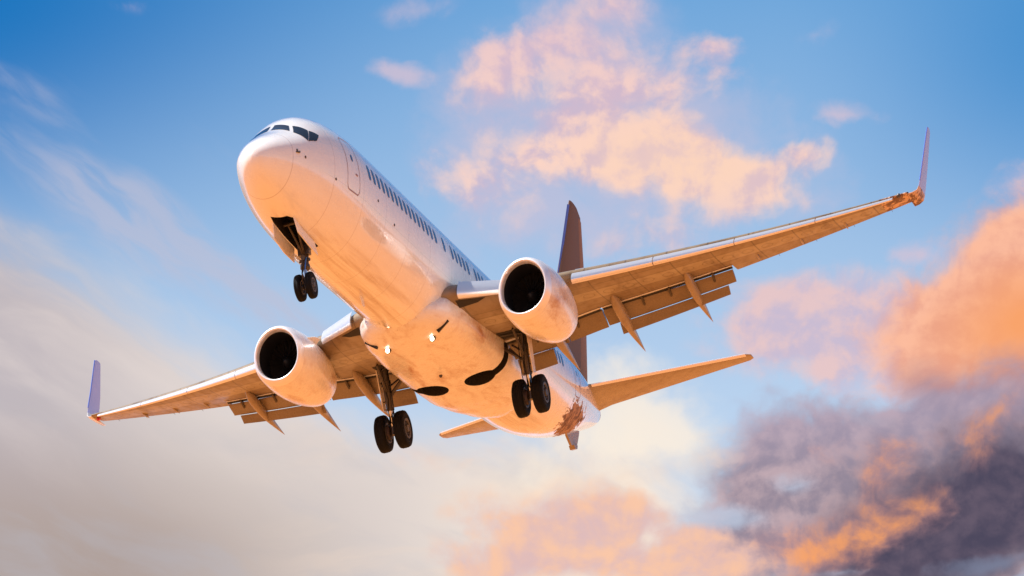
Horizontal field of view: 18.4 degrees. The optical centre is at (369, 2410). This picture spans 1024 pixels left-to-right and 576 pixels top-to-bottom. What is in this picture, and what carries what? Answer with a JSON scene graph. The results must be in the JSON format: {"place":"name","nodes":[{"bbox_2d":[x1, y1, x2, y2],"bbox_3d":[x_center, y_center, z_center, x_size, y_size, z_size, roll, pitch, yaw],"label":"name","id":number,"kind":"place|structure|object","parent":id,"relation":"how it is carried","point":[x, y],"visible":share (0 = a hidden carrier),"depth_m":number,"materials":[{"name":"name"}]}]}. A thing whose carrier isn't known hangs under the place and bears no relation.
{"place":"outdoors","nodes":[
{"label":"outdoors","id":0,"kind":"place"},
{"bbox_2d":[0,0,1023,575],"label":"sky","id":1,"kind":"structure","parent":0,"point":[874,424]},
{"bbox_2d":[87,117,929,453],"bbox_3d":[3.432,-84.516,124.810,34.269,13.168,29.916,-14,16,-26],"label":"airliner","id":2,"kind":"object","parent":1,"relation":"in","point":[439,319],"visible":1,"depth_m":119.24,"materials":[{"name":"white paint"}]},
{"bbox_2d":[273,223,294,262],"bbox_3d":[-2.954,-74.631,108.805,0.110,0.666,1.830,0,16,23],"label":"nose gear door","id":3,"kind":"structure","parent":2,"relation":"in","point":[282,242],"depth_m":108.82,"materials":[{"name":"white paint"}]},
{"bbox_2d":[293,217,317,255],"bbox_3d":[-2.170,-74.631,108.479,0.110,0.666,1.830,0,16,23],"label":"nose gear door","id":4,"kind":"structure","parent":2,"relation":"in","point":[309,241],"depth_m":108.47,"materials":[{"name":"white paint"}]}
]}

